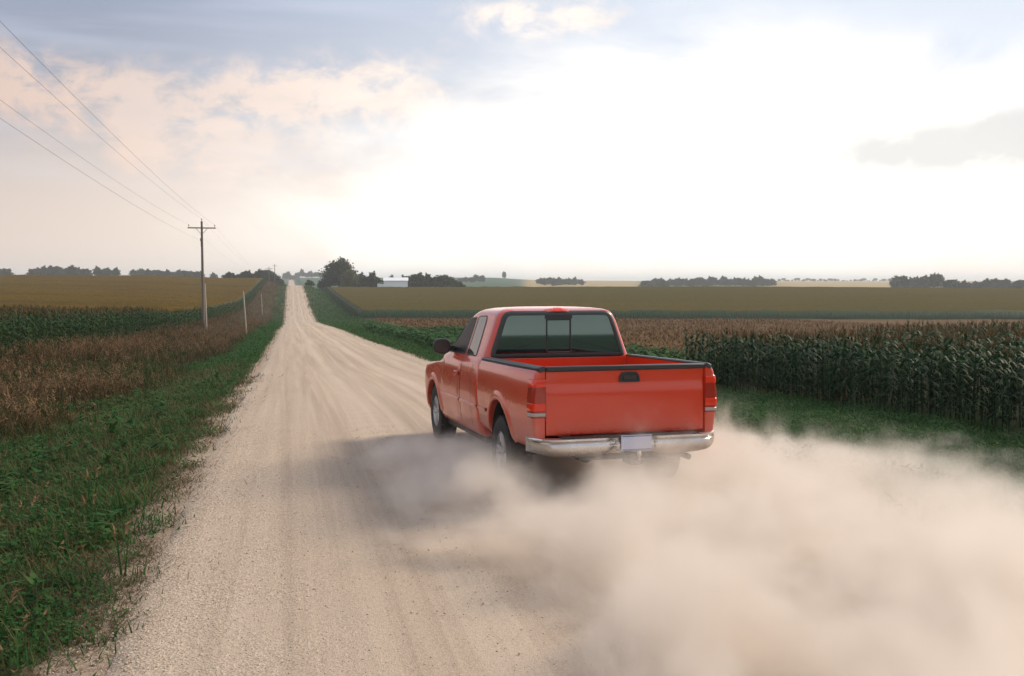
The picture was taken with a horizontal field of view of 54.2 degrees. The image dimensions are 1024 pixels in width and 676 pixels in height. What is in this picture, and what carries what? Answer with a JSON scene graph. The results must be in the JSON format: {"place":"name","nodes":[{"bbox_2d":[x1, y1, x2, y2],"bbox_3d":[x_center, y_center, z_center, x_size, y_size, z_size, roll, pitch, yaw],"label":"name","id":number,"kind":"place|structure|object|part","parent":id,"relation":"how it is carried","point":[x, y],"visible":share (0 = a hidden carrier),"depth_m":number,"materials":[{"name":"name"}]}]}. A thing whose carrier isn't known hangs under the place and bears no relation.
{"place":"outdoors","nodes":[
{"label":"outdoors","id":0,"kind":"place"},
{"bbox_2d":[0,274,262,328],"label":"crop field","id":1,"kind":"structure","parent":0,"point":[169,293],"depth_m":248.13,"materials":[{"name":"yellow plant"}]},
{"bbox_2d":[0,278,1023,675],"bbox_3d":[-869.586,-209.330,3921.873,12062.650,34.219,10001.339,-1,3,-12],"label":"ground","id":2,"kind":"structure","parent":0,"point":[1004,544],"depth_m":12.94,"materials":[{"name":"soil"}]},
{"bbox_2d":[0,268,15,274],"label":"tree","id":3,"kind":"object","parent":2,"relation":"on","point":[6,271],"visible":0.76,"depth_m":852.13,"materials":[{"name":"green plant"}]},
{"bbox_2d":[24,268,37,274],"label":"tree","id":4,"kind":"object","parent":2,"relation":"on","point":[32,271],"visible":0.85,"depth_m":878.77,"materials":[{"name":"green plant"}]},
{"bbox_2d":[36,266,44,274],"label":"tree","id":5,"kind":"object","parent":2,"relation":"on","point":[38,271],"visible":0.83,"depth_m":871.17,"materials":[{"name":"green plant"}]},
{"bbox_2d":[40,267,48,274],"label":"tree","id":6,"kind":"object","parent":2,"relation":"on","point":[43,270],"visible":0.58,"depth_m":869.34,"materials":[{"name":"green plant"}]},
{"bbox_2d":[45,266,65,274],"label":"tree","id":7,"kind":"object","parent":2,"relation":"on","point":[56,270],"visible":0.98,"depth_m":850.45,"materials":[{"name":"green plant"}]},
{"bbox_2d":[64,265,79,274],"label":"tree","id":8,"kind":"object","parent":2,"relation":"on","point":[72,270],"visible":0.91,"depth_m":840.41,"materials":[{"name":"green plant"}]},
{"bbox_2d":[0,303,168,361],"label":"corn field","id":9,"kind":"structure","parent":2,"relation":"on","point":[18,323],"depth_m":55.03,"materials":[{"name":"green plant"}]},
{"bbox_2d":[78,268,92,274],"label":"tree","id":10,"kind":"object","parent":2,"relation":"on","point":[86,271],"visible":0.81,"depth_m":885.77,"materials":[{"name":"green plant"}]},
{"bbox_2d":[92,265,103,274],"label":"tree","id":11,"kind":"object","parent":2,"relation":"on","point":[96,270],"visible":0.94,"depth_m":895.84,"materials":[{"name":"green plant"}]},
{"bbox_2d":[100,267,110,274],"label":"tree","id":12,"kind":"object","parent":2,"relation":"on","point":[106,271],"visible":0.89,"depth_m":895.57,"materials":[{"name":"green plant"}]},
{"bbox_2d":[109,267,120,274],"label":"tree","id":13,"kind":"object","parent":2,"relation":"on","point":[116,271],"visible":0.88,"depth_m":895.85,"materials":[{"name":"green plant"}]},
{"bbox_2d":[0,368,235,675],"bbox_3d":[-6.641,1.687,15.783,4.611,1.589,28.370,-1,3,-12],"label":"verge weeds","id":14,"kind":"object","parent":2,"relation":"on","point":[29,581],"visible":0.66,"depth_m":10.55,"materials":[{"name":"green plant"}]},
{"bbox_2d":[0,326,247,459],"bbox_3d":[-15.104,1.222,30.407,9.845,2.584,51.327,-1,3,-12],"label":"brown weeds","id":15,"kind":"object","parent":2,"relation":"on","point":[73,347],"visible":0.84,"depth_m":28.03,"materials":[{"name":"brown plant"}]},
{"bbox_2d":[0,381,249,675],"bbox_3d":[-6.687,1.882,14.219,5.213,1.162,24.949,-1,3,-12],"label":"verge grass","id":16,"kind":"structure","parent":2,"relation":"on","point":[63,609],"depth_m":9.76,"materials":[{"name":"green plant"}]},
{"bbox_2d":[131,270,142,274],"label":"tree","id":17,"kind":"object","parent":2,"relation":"on","point":[136,272],"visible":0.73,"depth_m":968.35,"materials":[{"name":"green plant"}]},
{"bbox_2d":[0,358,279,675],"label":"dry verge grass","id":18,"kind":"structure","parent":2,"relation":"on","point":[104,443],"depth_m":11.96,"materials":[{"name":"green plant"}]},
{"bbox_2d":[142,269,153,275],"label":"tree","id":19,"kind":"object","parent":2,"relation":"on","point":[148,272],"visible":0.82,"depth_m":917.92,"materials":[{"name":"green plant"}]},
{"bbox_2d":[152,270,161,275],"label":"tree","id":20,"kind":"object","parent":2,"relation":"on","point":[155,272],"visible":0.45,"depth_m":952.99,"materials":[{"name":"green plant"}]},
{"bbox_2d":[156,271,167,275],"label":"tree","id":21,"kind":"object","parent":2,"relation":"on","point":[160,273],"visible":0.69,"depth_m":896.68,"materials":[{"name":"green plant"}]},
{"bbox_2d":[164,269,173,275],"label":"tree","id":22,"kind":"object","parent":2,"relation":"on","point":[168,272],"visible":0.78,"depth_m":906.41,"materials":[{"name":"green plant"}]},
{"bbox_2d":[87,280,280,359],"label":"brown weeds","id":23,"kind":"object","parent":2,"relation":"on","point":[237,330],"visible":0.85,"depth_m":90.12,"materials":[{"name":"brown plant"}]},
{"bbox_2d":[181,270,189,275],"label":"tree","id":24,"kind":"object","parent":2,"relation":"on","point":[185,273],"visible":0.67,"depth_m":889.00,"materials":[{"name":"green plant"}]},
{"bbox_2d":[93,284,289,401],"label":"verge grass","id":25,"kind":"structure","parent":2,"relation":"on","point":[247,351],"depth_m":49.58,"materials":[{"name":"green plant"}]},
{"bbox_2d":[195,271,204,276],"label":"tree","id":26,"kind":"object","parent":2,"relation":"on","point":[198,274],"visible":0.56,"depth_m":894.11,"materials":[{"name":"green plant"}]},
{"bbox_2d":[188,218,215,327],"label":"utility pole","id":27,"kind":"object","parent":2,"relation":"on","point":[202,278],"visible":0.94,"depth_m":111.65,"materials":[{"name":"grey"}]},
{"bbox_2d":[2,101,173,216],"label":"power line","id":28,"kind":"object","parent":27,"relation":"attached to","point":[75,153],"visible":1,"depth_m":51.88,"materials":[{"name":"grey metal"}]},
{"bbox_2d":[0,118,194,237],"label":"power line","id":29,"kind":"object","parent":27,"relation":"attached to","point":[77,169],"visible":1,"depth_m":45.77,"materials":[{"name":"grey metal"}]},
{"bbox_2d":[0,47,198,216],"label":"power line","id":30,"kind":"object","parent":27,"relation":"attached to","point":[82,121],"visible":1,"depth_m":45.49,"materials":[{"name":"grey metal"}]},
{"bbox_2d":[0,21,208,220],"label":"power line","id":31,"kind":"object","parent":27,"relation":"attached to","point":[87,109],"visible":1,"depth_m":39.21,"materials":[{"name":"grey metal"}]},
{"bbox_2d":[204,284,206,328],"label":"pale post","id":32,"kind":"object","parent":2,"relation":"on","point":[205,305],"visible":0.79,"depth_m":102.92,"materials":[{"name":"beige wood"}]},
{"bbox_2d":[156,279,265,329],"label":"crop edge","id":33,"kind":"object","parent":2,"relation":"on","point":[179,317],"visible":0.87,"depth_m":126.00,"materials":[{"name":"green plant"}]},
{"bbox_2d":[221,271,231,277],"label":"tree","id":34,"kind":"object","parent":2,"relation":"on","point":[228,275],"visible":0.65,"depth_m":517.64,"materials":[{"name":"green plant"}]},
{"bbox_2d":[238,270,249,277],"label":"tree","id":35,"kind":"object","parent":2,"relation":"on","point":[245,274],"visible":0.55,"depth_m":533.66,"materials":[{"name":"green plant"}]},
{"bbox_2d":[243,291,246,331],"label":"pale post","id":36,"kind":"object","parent":2,"relation":"on","point":[244,311],"visible":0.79,"depth_m":109.94,"materials":[{"name":"beige wood"}]},
{"bbox_2d":[254,268,267,278],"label":"tree","id":37,"kind":"object","parent":2,"relation":"on","point":[262,274],"visible":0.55,"depth_m":550.65,"materials":[{"name":"green plant"}]},
{"bbox_2d":[262,270,277,281],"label":"tree","id":38,"kind":"object","parent":2,"relation":"on","point":[270,273],"visible":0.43,"depth_m":556.65,"materials":[{"name":"green plant"}]},
{"bbox_2d":[271,274,282,283],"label":"tree","id":39,"kind":"object","parent":2,"relation":"on","point":[279,280],"visible":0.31,"depth_m":566.23,"materials":[{"name":"green plant"}]},
{"bbox_2d":[281,273,288,278],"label":"tree","id":40,"kind":"object","parent":2,"relation":"on","point":[284,275],"visible":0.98,"depth_m":1671.59,"materials":[{"name":"green plant"}]},
{"bbox_2d":[288,275,296,279],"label":"tree","id":41,"kind":"object","parent":2,"relation":"on","point":[292,277],"visible":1,"depth_m":1603.06,"materials":[{"name":"green plant"}]},
{"bbox_2d":[299,268,305,275],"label":"tree","id":42,"kind":"object","parent":2,"relation":"on","point":[301,272],"visible":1,"depth_m":1621.59,"materials":[{"name":"green plant"}]},
{"bbox_2d":[306,271,312,277],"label":"tree","id":43,"kind":"object","parent":2,"relation":"on","point":[309,273],"visible":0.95,"depth_m":1608.04,"materials":[{"name":"green plant"}]},
{"bbox_2d":[305,280,314,285],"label":"bush","id":44,"kind":"object","parent":2,"relation":"on","point":[308,282],"visible":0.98,"depth_m":436.47,"materials":[{"name":"green plant"}]},
{"bbox_2d":[312,272,321,276],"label":"tree","id":45,"kind":"object","parent":2,"relation":"on","point":[315,274],"visible":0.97,"depth_m":1584.77,"materials":[{"name":"green plant"}]},
{"bbox_2d":[317,278,329,289],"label":"tree","id":46,"kind":"object","parent":2,"relation":"on","point":[321,284],"visible":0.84,"depth_m":498.47,"materials":[{"name":"green plant"}]},
{"bbox_2d":[318,256,359,286],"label":"tree","id":47,"kind":"object","parent":2,"relation":"on","point":[332,274],"visible":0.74,"depth_m":495.11,"materials":[{"name":"green plant"}]},
{"bbox_2d":[338,269,359,286],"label":"tree","id":48,"kind":"object","parent":2,"relation":"on","point":[348,278],"visible":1,"depth_m":488.98,"materials":[{"name":"green plant"}]},
{"bbox_2d":[350,272,368,286],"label":"tree","id":49,"kind":"object","parent":2,"relation":"on","point":[361,276],"visible":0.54,"depth_m":501.60,"materials":[{"name":"green plant"}]},
{"bbox_2d":[301,285,426,347],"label":"verge grass","id":50,"kind":"structure","parent":2,"relation":"on","point":[347,325],"depth_m":192.75,"materials":[{"name":"green plant"}]},
{"bbox_2d":[360,275,372,286],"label":"tree","id":51,"kind":"object","parent":2,"relation":"on","point":[367,281],"visible":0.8,"depth_m":501.58,"materials":[{"name":"green plant"}]},
{"bbox_2d":[367,270,378,286],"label":"tree","id":52,"kind":"object","parent":2,"relation":"on","point":[372,276],"visible":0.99,"depth_m":502.74,"materials":[{"name":"green plant"}]},
{"bbox_2d":[370,277,383,286],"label":"tree","id":53,"kind":"object","parent":2,"relation":"on","point":[376,281],"visible":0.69,"depth_m":502.46,"materials":[{"name":"green plant"}]},
{"bbox_2d":[377,277,407,286],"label":"barn","id":54,"kind":"structure","parent":2,"relation":"on","point":[395,281],"depth_m":495.43,"materials":[{"name":"white metal"}]},
{"bbox_2d":[44,424,777,675],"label":"loose stones","id":55,"kind":"object","parent":2,"relation":"on","point":[127,631],"visible":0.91,"depth_m":7.43,"materials":[{"name":"beige gravel"}]},
{"bbox_2d":[408,272,425,286],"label":"tree","id":56,"kind":"object","parent":2,"relation":"on","point":[417,277],"visible":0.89,"depth_m":511.80,"materials":[{"name":"green plant"}]},
{"bbox_2d":[413,274,430,286],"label":"tree","id":57,"kind":"object","parent":2,"relation":"on","point":[422,282],"visible":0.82,"depth_m":511.32,"materials":[{"name":"green plant"}]},
{"bbox_2d":[424,273,430,286],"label":"tree","id":58,"kind":"object","parent":2,"relation":"on","point":[428,276],"visible":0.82,"depth_m":512.75,"materials":[{"name":"green plant"}]},
{"bbox_2d":[426,274,459,286],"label":"tree","id":59,"kind":"object","parent":2,"relation":"on","point":[444,280],"visible":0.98,"depth_m":508.48,"materials":[{"name":"green plant"}]},
{"bbox_2d":[456,281,465,286],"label":"tree","id":60,"kind":"object","parent":2,"relation":"on","point":[460,284],"visible":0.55,"depth_m":517.53,"materials":[{"name":"green plant"}]},
{"bbox_2d":[473,274,478,280],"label":"tree","id":61,"kind":"object","parent":2,"relation":"on","point":[475,276],"visible":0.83,"depth_m":1223.10,"materials":[{"name":"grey plant"}]},
{"bbox_2d":[478,275,485,281],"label":"tree","id":62,"kind":"object","parent":2,"relation":"on","point":[482,278],"visible":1,"depth_m":1187.33,"materials":[{"name":"grey plant"}]},
{"bbox_2d":[544,277,555,284],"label":"tree","id":63,"kind":"object","parent":2,"relation":"on","point":[547,280],"visible":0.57,"depth_m":1122.69,"materials":[{"name":"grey plant"}]},
{"bbox_2d":[550,279,560,285],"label":"tree","id":64,"kind":"object","parent":2,"relation":"on","point":[555,282],"visible":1,"depth_m":1087.59,"materials":[{"name":"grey plant"}]},
{"bbox_2d":[560,278,571,285],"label":"tree","id":65,"kind":"object","parent":2,"relation":"on","point":[567,281],"visible":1,"depth_m":1145.06,"materials":[{"name":"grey plant"}]},
{"bbox_2d":[570,276,579,284],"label":"tree","id":66,"kind":"object","parent":2,"relation":"on","point":[574,281],"visible":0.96,"depth_m":1169.53,"materials":[{"name":"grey plant"}]},
{"bbox_2d":[361,322,791,387],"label":"ditch weeds","id":67,"kind":"object","parent":2,"relation":"on","point":[425,336],"visible":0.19,"depth_m":66.48,"materials":[{"name":"green plant"}]},
{"bbox_2d":[577,279,586,284],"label":"tree","id":68,"kind":"object","parent":2,"relation":"on","point":[581,281],"visible":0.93,"depth_m":1193.14,"materials":[{"name":"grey plant"}]},
{"bbox_2d":[638,281,649,286],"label":"tree","id":69,"kind":"object","parent":2,"relation":"on","point":[644,284],"visible":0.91,"depth_m":943.93,"materials":[{"name":"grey plant"}]},
{"bbox_2d":[656,280,669,285],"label":"tree","id":70,"kind":"object","parent":2,"relation":"on","point":[662,283],"visible":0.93,"depth_m":941.13,"materials":[{"name":"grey plant"}]},
{"bbox_2d":[323,286,1023,318],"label":"crop field","id":71,"kind":"structure","parent":2,"relation":"on","point":[764,300],"depth_m":293.73,"materials":[{"name":"yellow plant"}]},
{"bbox_2d":[673,277,682,286],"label":"tree","id":72,"kind":"object","parent":2,"relation":"on","point":[677,282],"visible":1,"depth_m":1033.45,"materials":[{"name":"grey plant"}]},
{"bbox_2d":[369,315,1006,374],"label":"stubble","id":73,"kind":"object","parent":2,"relation":"on","point":[623,321],"visible":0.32,"depth_m":167.20,"materials":[{"name":"brown plant"}]},
{"bbox_2d":[688,278,702,286],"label":"tree","id":74,"kind":"object","parent":2,"relation":"on","point":[696,281],"visible":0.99,"depth_m":1000.45,"materials":[{"name":"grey plant"}]},
{"bbox_2d":[384,342,1023,531],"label":"verge grass","id":75,"kind":"structure","parent":2,"relation":"on","point":[989,485],"depth_m":14.45,"materials":[{"name":"green plant"}]},
{"bbox_2d":[702,279,714,285],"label":"tree","id":76,"kind":"object","parent":2,"relation":"on","point":[706,283],"visible":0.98,"depth_m":1008.92,"materials":[{"name":"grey plant"}]},
{"bbox_2d":[707,276,716,284],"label":"tree","id":77,"kind":"object","parent":2,"relation":"on","point":[712,279],"visible":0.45,"depth_m":1055.88,"materials":[{"name":"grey plant"}]},
{"bbox_2d":[715,279,723,284],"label":"tree","id":78,"kind":"object","parent":2,"relation":"on","point":[718,282],"visible":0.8,"depth_m":1057.38,"materials":[{"name":"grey plant"}]},
{"bbox_2d":[721,279,732,285],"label":"tree","id":79,"kind":"object","parent":2,"relation":"on","point":[726,282],"visible":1,"depth_m":1015.65,"materials":[{"name":"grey plant"}]},
{"bbox_2d":[733,278,741,285],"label":"tree","id":80,"kind":"object","parent":2,"relation":"on","point":[736,282],"visible":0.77,"depth_m":1036.37,"materials":[{"name":"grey plant"}]},
{"bbox_2d":[738,277,746,285],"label":"tree","id":81,"kind":"object","parent":2,"relation":"on","point":[742,282],"visible":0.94,"depth_m":1026.63,"materials":[{"name":"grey plant"}]},
{"bbox_2d":[746,278,758,286],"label":"tree","id":82,"kind":"object","parent":2,"relation":"on","point":[752,282],"visible":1,"depth_m":990.61,"materials":[{"name":"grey plant"}]},
{"bbox_2d":[759,279,769,285],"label":"tree","id":83,"kind":"object","parent":2,"relation":"on","point":[763,282],"visible":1,"depth_m":1038.69,"materials":[{"name":"grey plant"}]},
{"bbox_2d":[766,279,774,285],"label":"tree","id":84,"kind":"object","parent":2,"relation":"on","point":[770,281],"visible":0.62,"depth_m":1073.09,"materials":[{"name":"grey plant"}]},
{"bbox_2d":[682,317,1023,432],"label":"corn field","id":85,"kind":"structure","parent":2,"relation":"on","point":[964,357],"depth_m":30.09,"materials":[{"name":"green plant"}]},
{"bbox_2d":[889,275,901,286],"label":"tree","id":86,"kind":"object","parent":2,"relation":"on","point":[895,282],"visible":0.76,"depth_m":816.99,"materials":[{"name":"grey plant"}]},
{"bbox_2d":[900,275,909,286],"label":"tree","id":87,"kind":"object","parent":2,"relation":"on","point":[904,281],"visible":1,"depth_m":762.58,"materials":[{"name":"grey plant"}]},
{"bbox_2d":[912,276,918,286],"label":"tree","id":88,"kind":"object","parent":2,"relation":"on","point":[913,281],"visible":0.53,"depth_m":831.05,"materials":[{"name":"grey plant"}]},
{"bbox_2d":[914,275,929,286],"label":"tree","id":89,"kind":"object","parent":2,"relation":"on","point":[922,281],"visible":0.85,"depth_m":776.36,"materials":[{"name":"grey plant"}]},
{"bbox_2d":[927,273,938,286],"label":"tree","id":90,"kind":"object","parent":2,"relation":"on","point":[933,280],"visible":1,"depth_m":766.75,"materials":[{"name":"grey plant"}]},
{"bbox_2d":[935,272,941,286],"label":"tree","id":91,"kind":"object","parent":2,"relation":"on","point":[938,276],"visible":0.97,"depth_m":768.42,"materials":[{"name":"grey plant"}]},
{"bbox_2d":[942,280,952,287],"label":"tree","id":92,"kind":"object","parent":2,"relation":"on","point":[946,284],"visible":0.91,"depth_m":719.47,"materials":[{"name":"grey plant"}]},
{"bbox_2d":[942,279,957,287],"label":"tree","id":93,"kind":"object","parent":2,"relation":"on","point":[955,283],"visible":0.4,"depth_m":742.22,"materials":[{"name":"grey plant"}]},
{"bbox_2d":[957,280,968,287],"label":"tree","id":94,"kind":"object","parent":2,"relation":"on","point":[962,284],"visible":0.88,"depth_m":721.10,"materials":[{"name":"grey plant"}]},
{"bbox_2d":[974,282,988,287],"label":"tree","id":95,"kind":"object","parent":2,"relation":"on","point":[981,285],"visible":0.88,"depth_m":747.69,"materials":[{"name":"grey plant"}]},
{"bbox_2d":[980,278,993,287],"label":"tree","id":96,"kind":"object","parent":2,"relation":"on","point":[987,281],"visible":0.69,"depth_m":752.33,"materials":[{"name":"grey plant"}]},
{"bbox_2d":[992,279,1001,287],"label":"tree","id":97,"kind":"object","parent":2,"relation":"on","point":[997,283],"visible":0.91,"depth_m":788.60,"materials":[{"name":"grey plant"}]},
{"bbox_2d":[1000,279,1011,287],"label":"tree","id":98,"kind":"object","parent":2,"relation":"on","point":[1004,283],"visible":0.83,"depth_m":780.33,"materials":[{"name":"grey plant"}]},
{"bbox_2d":[1009,279,1023,287],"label":"tree","id":99,"kind":"object","parent":2,"relation":"on","point":[1019,283],"visible":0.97,"depth_m":699.24,"materials":[{"name":"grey plant"}]},
{"bbox_2d":[0,0,1023,280],"label":"sky","id":100,"kind":"structure","parent":0,"point":[587,140],"materials":[{"name":"white"}]},
{"bbox_2d":[103,279,1023,675],"bbox_3d":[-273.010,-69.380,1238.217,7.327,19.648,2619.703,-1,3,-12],"label":"gravel road","id":101,"kind":"structure","parent":0,"point":[773,573],"depth_m":7.68,"materials":[{"name":"beige gravel"}]},
{"bbox_2d":[425,306,716,486],"bbox_3d":[0.412,0.556,12.159,2.310,1.875,5.860,-1,3,-16],"label":"pickup truck","id":102,"kind":"object","parent":101,"relation":"on","point":[517,387],"visible":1,"depth_m":10.11,"materials":[{"name":"red paint"}]},
{"bbox_3d":[-0.675,0.381,12.880,0.322,1.339,1.132,-1,3,-16],"label":"door","id":103,"kind":"part","parent":102,"relation":"part of","materials":[{"name":"red paint"}]},
{"bbox_3d":[-0.410,-0.030,12.080,0.183,0.489,0.520,-1,3,-16],"label":"quarter window","id":104,"kind":"part","parent":102,"relation":"part of","materials":[{"name":"grey glass"}]},
{"bbox_3d":[0.538,-0.047,11.678,1.637,0.546,0.069,-1,3,-16],"label":"rear window","id":105,"kind":"part","parent":102,"relation":"part of","materials":[{"name":"grey glass"}]}
]}

